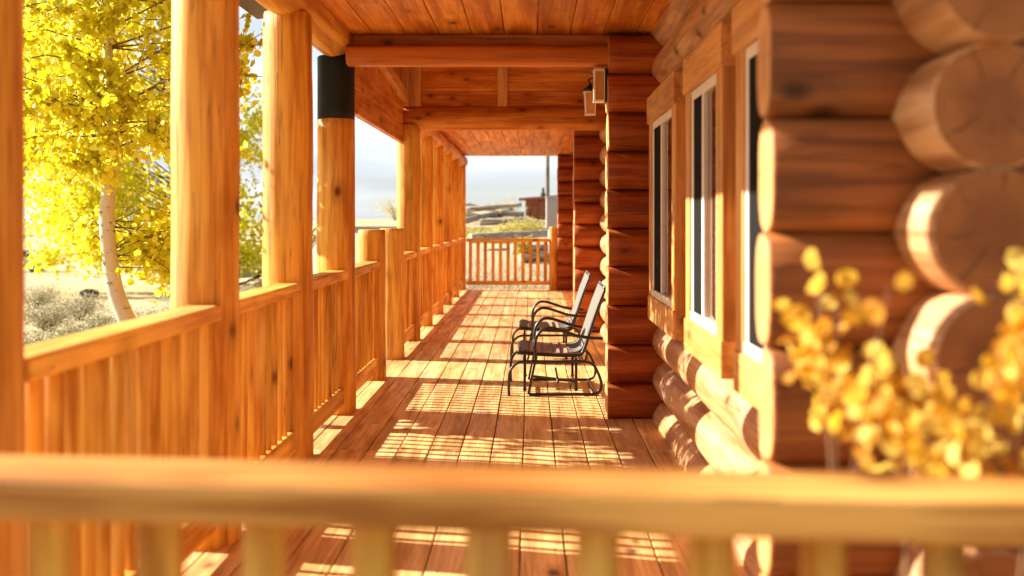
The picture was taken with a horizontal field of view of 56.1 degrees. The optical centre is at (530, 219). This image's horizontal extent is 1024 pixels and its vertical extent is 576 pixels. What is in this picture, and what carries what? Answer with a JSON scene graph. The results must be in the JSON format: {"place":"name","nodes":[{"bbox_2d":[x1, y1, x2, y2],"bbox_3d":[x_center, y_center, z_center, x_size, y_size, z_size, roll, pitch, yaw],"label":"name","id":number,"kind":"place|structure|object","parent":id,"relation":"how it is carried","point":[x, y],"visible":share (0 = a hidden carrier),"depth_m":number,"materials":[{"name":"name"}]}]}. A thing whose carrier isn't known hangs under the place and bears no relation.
{"place":"outdoors","nodes":[
{"label":"outdoors","id":0,"kind":"place"},
{"bbox_2d":[25,249,46,271],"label":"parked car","id":1,"kind":"object","parent":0,"point":[28,260],"visible":0.15,"depth_m":61.33,"materials":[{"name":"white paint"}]},
{"bbox_2d":[24,219,557,343],"bbox_3d":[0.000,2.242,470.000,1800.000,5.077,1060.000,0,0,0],"label":"ground","id":2,"kind":"structure","parent":0,"point":[141,293],"depth_m":37.60,"materials":[{"name":"beige soil"}]},
{"bbox_2d":[24,326,61,345],"bbox_3d":[-7.424,1.895,14.462,1.206,0.586,1.273,0,0,-28],"label":"sagebrush","id":3,"kind":"object","parent":2,"relation":"on","point":[35,340],"visible":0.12,"depth_m":14.46,"materials":[{"name":"beige plant"}]},
{"bbox_2d":[25,279,73,308],"bbox_3d":[-13.857,2.069,27.150,2.220,0.907,2.001,0,0,0],"label":"sagebrush","id":4,"kind":"object","parent":2,"relation":"on","point":[42,297],"visible":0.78,"depth_m":26.90,"materials":[{"name":"beige plant"}]},
{"bbox_2d":[24,296,85,330],"bbox_3d":[-9.991,1.948,19.926,1.598,0.758,1.585,0,0,31],"label":"sagebrush","id":5,"kind":"object","parent":2,"relation":"on","point":[46,319],"visible":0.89,"depth_m":19.86,"materials":[{"name":"beige plant"}]},
{"bbox_2d":[26,319,95,342],"bbox_3d":[-7.546,1.903,15.430,1.402,0.588,1.377,0,0,-24],"label":"sagebrush","id":6,"kind":"object","parent":2,"relation":"on","point":[70,331],"visible":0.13,"depth_m":15.51,"materials":[{"name":"beige plant"}]},
{"bbox_2d":[45,286,111,319],"bbox_3d":[-10.794,2.012,22.974,2.129,0.810,1.671,0,0,45],"label":"sagebrush","id":7,"kind":"object","parent":2,"relation":"on","point":[86,307],"visible":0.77,"depth_m":22.95,"materials":[{"name":"beige plant"}]},
{"bbox_2d":[53,304,116,333],"bbox_3d":[-7.947,1.899,17.499,1.406,0.693,1.181,0,0,31],"label":"sagebrush","id":8,"kind":"object","parent":2,"relation":"on","point":[95,322],"visible":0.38,"depth_m":17.38,"materials":[{"name":"beige plant"}]},
{"bbox_2d":[79,289,98,297],"bbox_3d":[-15.146,2.547,33.001,0.594,0.359,0.614,0,0,41],"label":"dark boulder","id":9,"kind":"object","parent":2,"relation":"on","point":[87,291],"visible":0.5,"depth_m":32.83,"materials":[{"name":"grey stone"}]},
{"bbox_2d":[107,299,170,321],"bbox_3d":[-6.524,1.784,17.142,1.560,0.914,1.752,0,0,24],"label":"sagebrush","id":10,"kind":"object","parent":2,"relation":"on","point":[147,314],"visible":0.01,"depth_m":16.87,"materials":[{"name":"beige plant"}]},
{"bbox_2d":[24,0,262,322],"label":"aspen tree","id":11,"kind":"object","parent":2,"relation":"on","point":[108,118],"visible":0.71,"depth_m":6.68,"materials":[{"name":"yellow plant"}]},
{"bbox_2d":[24,0,315,287],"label":"cottonwood tree","id":12,"kind":"object","parent":2,"relation":"on","point":[124,202],"visible":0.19,"depth_m":34.66,"materials":[{"name":"yellow plant"}]},
{"bbox_2d":[239,285,259,292],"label":"sagebrush","id":13,"kind":"object","parent":2,"relation":"on","point":[246,289],"visible":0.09,"depth_m":29.85,"materials":[{"name":"beige plant"}]},
{"bbox_2d":[239,253,261,279],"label":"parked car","id":14,"kind":"object","parent":2,"relation":"on","point":[247,274],"visible":0.09,"depth_m":42.20,"materials":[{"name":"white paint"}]},
{"bbox_2d":[374,194,396,219],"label":"rabbitbrush","id":15,"kind":"object","parent":2,"relation":"on","point":[393,214],"visible":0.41,"depth_m":69.61,"materials":[{"name":"yellow plant"}]},
{"bbox_2d":[466,202,496,211],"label":"fallen log","id":16,"kind":"object","parent":2,"relation":"on","point":[468,204],"visible":0.25,"depth_m":49.93,"materials":[{"name":"grey wood"}]},
{"bbox_2d":[466,225,501,238],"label":"rabbitbrush","id":17,"kind":"object","parent":2,"relation":"on","point":[468,232],"visible":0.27,"depth_m":25.79,"materials":[{"name":"yellow plant"}]},
{"bbox_2d":[466,208,513,223],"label":"fallen log","id":18,"kind":"object","parent":2,"relation":"on","point":[471,219],"visible":0.7,"depth_m":45.09,"materials":[{"name":"grey wood"}]},
{"bbox_2d":[480,217,515,225],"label":"fallen log","id":19,"kind":"object","parent":2,"relation":"on","point":[489,221],"visible":0.91,"depth_m":41.90,"materials":[{"name":"grey wood"}]},
{"bbox_2d":[466,211,545,224],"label":"earth mound","id":20,"kind":"object","parent":2,"relation":"on","point":[498,216],"visible":0.17,"depth_m":45.92,"materials":[{"name":"beige soil"}]},
{"bbox_2d":[466,212,479,216],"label":"fallen log","id":21,"kind":"object","parent":20,"relation":"on","point":[469,214],"visible":0.23,"depth_m":45.87,"materials":[{"name":"grey wood"}]},
{"bbox_2d":[466,203,521,212],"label":"fallen log","id":22,"kind":"object","parent":20,"relation":"on","point":[487,207],"visible":0.99,"depth_m":44.91,"materials":[{"name":"grey wood"}]},
{"bbox_2d":[500,209,523,216],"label":"fallen log","id":23,"kind":"object","parent":20,"relation":"on","point":[511,213],"visible":1,"depth_m":45.88,"materials":[{"name":"grey wood"}]},
{"bbox_2d":[489,223,523,231],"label":"rabbitbrush","id":24,"kind":"object","parent":2,"relation":"on","point":[506,229],"visible":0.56,"depth_m":26.91,"materials":[{"name":"yellow plant"}]},
{"bbox_2d":[468,230,546,243],"bbox_3d":[-0.544,0.416,24.005,2.132,0.325,0.255,0,0,-29],"label":"fallen log","id":25,"kind":"object","parent":2,"relation":"on","point":[534,233],"visible":0.69,"depth_m":23.93,"materials":[{"name":"grey wood"}]},
{"bbox_2d":[488,196,529,211],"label":"rabbitbrush","id":26,"kind":"object","parent":2,"relation":"on","point":[505,202],"visible":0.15,"depth_m":78.00,"materials":[{"name":"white plant"}]},
{"bbox_2d":[500,216,544,230],"bbox_3d":[-0.314,0.176,27.488,1.276,0.615,1.322,0,0,-32],"label":"rabbitbrush","id":27,"kind":"object","parent":2,"relation":"on","point":[524,225],"visible":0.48,"depth_m":27.42,"materials":[{"name":"yellow plant"}]},
{"bbox_2d":[512,234,535,259],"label":"rabbitbrush","id":28,"kind":"object","parent":2,"relation":"on","point":[519,248],"visible":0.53,"depth_m":22.43,"materials":[{"name":"yellow plant"}]},
{"bbox_2d":[510,244,547,253],"bbox_3d":[0.022,0.691,23.201,1.031,0.236,0.194,0,0,-24],"label":"fallen log","id":29,"kind":"object","parent":2,"relation":"on","point":[534,249],"visible":0.34,"depth_m":23.16,"materials":[{"name":"grey wood"}]},
{"bbox_2d":[517,216,547,230],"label":"rabbitbrush","id":30,"kind":"object","parent":2,"relation":"on","point":[538,224],"visible":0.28,"depth_m":28.02,"materials":[{"name":"yellow plant"}]},
{"bbox_2d":[519,253,548,261],"bbox_3d":[0.131,0.873,22.453,0.828,0.216,0.177,0,0,-23],"label":"fallen log","id":31,"kind":"object","parent":2,"relation":"on","point":[533,256],"visible":0.5,"depth_m":22.35,"materials":[{"name":"grey wood"}]},
{"bbox_2d":[519,195,557,219],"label":"brown shed","id":32,"kind":"structure","parent":2,"relation":"on","point":[537,208],"depth_m":86.50,"materials":[{"name":"brown wood"}]},
{"bbox_2d":[539,202,545,219],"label":"door","id":33,"kind":"structure","parent":32,"relation":"in","point":[542,205],"depth_m":86.44,"materials":[{"name":"brown wood"}]},
{"bbox_2d":[490,292,588,575],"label":"deck frame","id":34,"kind":"object","parent":2,"relation":"on","point":[523,454],"depth_m":6.24,"materials":[{"name":"brown wood"}]},
{"bbox_2d":[185,289,748,575],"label":"deck","id":35,"kind":"structure","parent":34,"relation":"on","point":[434,397],"depth_m":6.35,"materials":[{"name":"brown wood"}]},
{"bbox_2d":[0,0,25,575],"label":"porch post","id":36,"kind":"object","parent":35,"relation":"on","point":[12,257],"visible":0.88,"depth_m":2.38,"materials":[{"name":"brown wood"}]},
{"bbox_2d":[24,305,220,575],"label":"porch railing","id":37,"kind":"object","parent":36,"relation":"attached to","point":[136,388],"visible":0.71,"depth_m":3.19,"materials":[{"name":"brown wood"}]},
{"bbox_2d":[171,0,240,551],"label":"porch post","id":38,"kind":"object","parent":35,"relation":"on","point":[205,141],"visible":0.66,"depth_m":4.08,"materials":[{"name":"brown wood"}]},
{"bbox_2d":[262,10,313,461],"bbox_3d":[-1.420,0.102,5.621,0.296,2.618,0.294,0,0,0],"label":"porch post","id":39,"kind":"object","parent":35,"relation":"on","point":[287,252],"visible":0.77,"depth_m":5.50,"materials":[{"name":"brown wood"}]},
{"bbox_2d":[239,283,300,460],"bbox_3d":[-1.382,0.843,4.910,0.145,0.965,1.180,0,0,0],"label":"porch railing","id":40,"kind":"object","parent":39,"relation":"attached to","point":[268,433],"visible":0.73,"depth_m":5.00,"materials":[{"name":"brown wood"}]},
{"bbox_2d":[316,55,355,415],"bbox_3d":[-1.419,0.109,7.020,0.287,2.602,0.281,0,0,0],"label":"porch post","id":41,"kind":"object","parent":35,"relation":"on","point":[335,232],"visible":0.71,"depth_m":6.91,"materials":[{"name":"brown wood"}]},
{"bbox_2d":[313,270,347,433],"bbox_3d":[-1.382,0.843,6.320,0.145,0.965,1.160,0,0,0],"label":"porch railing","id":42,"kind":"object","parent":41,"relation":"attached to","point":[328,396],"visible":0.62,"depth_m":6.41,"materials":[{"name":"brown wood"}]},
{"bbox_2d":[355,261,379,391],"bbox_3d":[-1.382,0.843,7.760,0.145,0.965,1.240,0,0,0],"label":"porch railing","id":43,"kind":"object","parent":41,"relation":"attached to","point":[366,365],"visible":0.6,"depth_m":7.88,"materials":[{"name":"brown wood"}]},
{"bbox_2d":[358,229,385,381],"bbox_3d":[-1.399,0.747,8.479,0.251,1.326,0.253,0,0,0],"label":"newel post","id":44,"kind":"object","parent":35,"relation":"on","point":[371,244],"visible":0.54,"depth_m":8.39,"materials":[{"name":"brown wood"}]},
{"bbox_2d":[381,228,404,360],"bbox_3d":[-1.399,0.747,9.720,0.251,1.326,0.253,0,0,0],"label":"newel post","id":45,"kind":"object","parent":35,"relation":"on","point":[395,346],"visible":0.67,"depth_m":9.61,"materials":[{"name":"brown wood"}]},
{"bbox_2d":[397,124,420,341],"bbox_3d":[-1.420,0.151,11.200,0.280,2.517,0.280,0,0,0],"label":"porch post","id":46,"kind":"object","parent":35,"relation":"on","point":[408,185],"visible":0.62,"depth_m":11.09,"materials":[{"name":"brown wood"}]},
{"bbox_2d":[404,251,416,342],"bbox_3d":[-1.382,0.843,10.455,0.145,0.965,1.270,0,0,0],"label":"porch railing","id":47,"kind":"object","parent":46,"relation":"attached to","point":[409,325],"visible":0.5,"depth_m":10.71,"materials":[{"name":"brown wood"}]},
{"bbox_2d":[420,247,430,327],"bbox_3d":[-1.382,0.843,11.980,0.145,0.965,1.320,0,0,0],"label":"porch railing","id":48,"kind":"object","parent":46,"relation":"attached to","point":[424,251],"visible":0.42,"depth_m":12.17,"materials":[{"name":"brown wood"}]},
{"bbox_2d":[420,136,432,325],"bbox_3d":[-1.421,0.151,12.749,0.253,2.516,0.255,0,0,0],"label":"porch post","id":49,"kind":"object","parent":35,"relation":"on","point":[426,210],"visible":0.44,"depth_m":12.65,"materials":[{"name":"brown wood"}]},
{"bbox_2d":[433,146,443,314],"bbox_3d":[-1.419,0.151,14.320,0.252,2.516,0.256,0,0,0],"label":"porch post","id":50,"kind":"object","parent":35,"relation":"on","point":[438,200],"visible":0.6,"depth_m":14.22,"materials":[{"name":"brown wood"}]},
{"bbox_2d":[433,244,441,315],"bbox_3d":[-1.382,0.843,13.535,0.145,0.965,1.350,0,0,0],"label":"porch railing","id":51,"kind":"object","parent":50,"relation":"attached to","point":[436,301],"visible":0.43,"depth_m":13.74,"materials":[{"name":"brown wood"}]},
{"bbox_2d":[443,153,451,304],"bbox_3d":[-1.419,0.151,15.899,0.255,2.516,0.255,0,0,0],"label":"porch post","id":52,"kind":"object","parent":35,"relation":"on","point":[447,178],"visible":0.48,"depth_m":15.80,"materials":[{"name":"brown wood"}]},
{"bbox_2d":[444,242,450,304],"bbox_3d":[-1.382,0.843,15.110,0.145,0.965,1.360,0,0,0],"label":"porch railing","id":53,"kind":"object","parent":52,"relation":"attached to","point":[446,293],"visible":0.34,"depth_m":15.31,"materials":[{"name":"brown wood"}]},
{"bbox_2d":[452,159,458,297],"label":"porch post","id":54,"kind":"object","parent":35,"relation":"on","point":[455,199],"visible":0.47,"depth_m":17.36,"materials":[{"name":"brown wood"}]},
{"bbox_2d":[452,240,457,296],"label":"porch railing","id":55,"kind":"object","parent":54,"relation":"attached to","point":[454,242],"visible":0.3,"depth_m":16.97,"materials":[{"name":"brown wood"}]},
{"bbox_2d":[459,165,465,290],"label":"porch post","id":56,"kind":"object","parent":35,"relation":"on","point":[462,201],"visible":0.43,"depth_m":19.19,"materials":[{"name":"brown wood"}]},
{"bbox_2d":[459,238,464,289],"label":"porch railing","id":57,"kind":"object","parent":56,"relation":"attached to","point":[461,240],"visible":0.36,"depth_m":18.58,"materials":[{"name":"brown wood"}]},
{"bbox_2d":[510,271,590,363],"bbox_3d":[0.201,0.964,9.720,0.799,0.873,0.784,0,0,0],"label":"glider chair","id":58,"kind":"object","parent":35,"relation":"on","point":[527,325],"visible":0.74,"depth_m":9.41,"materials":[{"name":"black metal"}]},
{"bbox_2d":[549,227,557,289],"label":"newel post","id":59,"kind":"object","parent":35,"relation":"on","point":[553,245],"visible":1,"depth_m":19.20,"materials":[{"name":"brown wood"}]},
{"bbox_2d":[466,238,548,284],"bbox_3d":[-0.450,0.835,19.270,1.660,0.930,0.110,0,0,0],"label":"porch railing","id":60,"kind":"object","parent":59,"relation":"attached to","point":[508,241],"visible":1,"depth_m":19.24,"materials":[{"name":"brown wood"}]},
{"bbox_2d":[507,281,605,395],"bbox_3d":[0.215,0.964,8.000,0.799,0.873,0.785,0,0,0],"label":"glider chair","id":61,"kind":"object","parent":35,"relation":"on","point":[536,349],"visible":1,"depth_m":7.69,"materials":[{"name":"black metal"}]},
{"bbox_2d":[540,187,545,195],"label":"conifer tree","id":62,"kind":"object","parent":2,"relation":"on","point":[543,193],"visible":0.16,"depth_m":109.91,"materials":[{"name":"green plant"}]},
{"bbox_2d":[546,156,549,196],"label":"utility pole","id":63,"kind":"object","parent":2,"relation":"on","point":[547,179],"visible":0.16,"depth_m":59.90,"materials":[{"name":"grey wood"}]},
{"bbox_2d":[545,197,557,252],"bbox_3d":[0.575,0.177,22.995,0.430,1.453,0.270,0,0,0],"label":"utility box","id":64,"kind":"object","parent":2,"relation":"on","point":[551,210],"visible":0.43,"depth_m":22.87,"materials":[{"name":"grey metal"}]},
{"bbox_2d":[547,199,557,226],"bbox_3d":[0.575,-0.160,22.875,0.360,0.660,0.006,0,0,0],"label":"door","id":65,"kind":"structure","parent":64,"relation":"in","point":[552,204],"depth_m":22.87,"materials":[{"name":"grey metal"}]},
{"bbox_2d":[557,0,1023,575],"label":"log cabin","id":66,"kind":"object","parent":2,"relation":"on","point":[727,170],"visible":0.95,"depth_m":2.26,"materials":[{"name":"brown wood"}]},
{"bbox_2d":[239,0,671,165],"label":"porch roof","id":67,"kind":"structure","parent":66,"relation":"attached to","point":[460,80],"depth_m":6.90,"materials":[{"name":"brown wood"}]},
{"bbox_2d":[573,203,573,290],"bbox_3d":[0.843,0.275,17.210,0.115,2.230,1.300,0,0,0],"label":"door","id":68,"kind":"structure","parent":66,"relation":"in","point":[573,203],"depth_m":17.71,"materials":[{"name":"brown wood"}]},
{"bbox_2d":[582,77,595,115],"bbox_3d":[0.629,-0.986,7.550,0.453,0.322,0.134,0,0,0],"label":"wall lantern","id":69,"kind":"object","parent":66,"relation":"attached to","point":[589,105],"depth_m":7.52,"materials":[{"name":"orange glass"}]},
{"bbox_2d":[593,68,606,103],"bbox_3d":[0.498,-0.955,6.860,0.094,0.240,0.140,0,0,0],"label":"wall light","id":70,"kind":"object","parent":66,"relation":"attached to","point":[599,85],"visible":1,"depth_m":6.80,"materials":[{"name":"brown metal"}]},
{"bbox_2d":[647,71,685,339],"bbox_3d":[0.842,-0.080,5.860,0.117,1.480,1.200,0,0,0],"label":"window","id":71,"kind":"structure","parent":66,"relation":"in","point":[666,106],"depth_m":5.61,"materials":[{"name":"brown wood"}]},
{"bbox_2d":[683,22,735,378],"bbox_3d":[0.842,-0.080,4.450,0.117,1.480,0.980,0,0,0],"label":"window","id":72,"kind":"structure","parent":66,"relation":"in","point":[709,71],"depth_m":4.26,"materials":[{"name":"brown wood"}]},
{"bbox_2d":[732,0,764,409],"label":"window","id":73,"kind":"structure","parent":66,"relation":"in","point":[745,15],"depth_m":3.54,"materials":[{"name":"brown wood"}]},
{"bbox_2d":[771,248,1023,575],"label":"golden shrub","id":74,"kind":"object","parent":2,"relation":"on","point":[930,428],"visible":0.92,"depth_m":1.61,"materials":[{"name":"yellow plant"}]},
{"bbox_2d":[24,0,557,224],"label":"sky","id":75,"kind":"structure","parent":0,"point":[487,177],"materials":[{"name":"white"}]},
{"bbox_2d":[466,253,548,289],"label":"dry grass","id":76,"kind":"structure","parent":0,"point":[504,286],"depth_m":20.27,"materials":[{"name":"plant"}]},
{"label":"newel post","id":77,"kind":"object","parent":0,"visible":0},
{"bbox_2d":[0,455,1023,575],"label":"porch railing","id":78,"kind":"object","parent":77,"relation":"attached to","point":[712,516],"visible":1,"depth_m":1.32,"materials":[{"name":"brown wood"}]}
]}

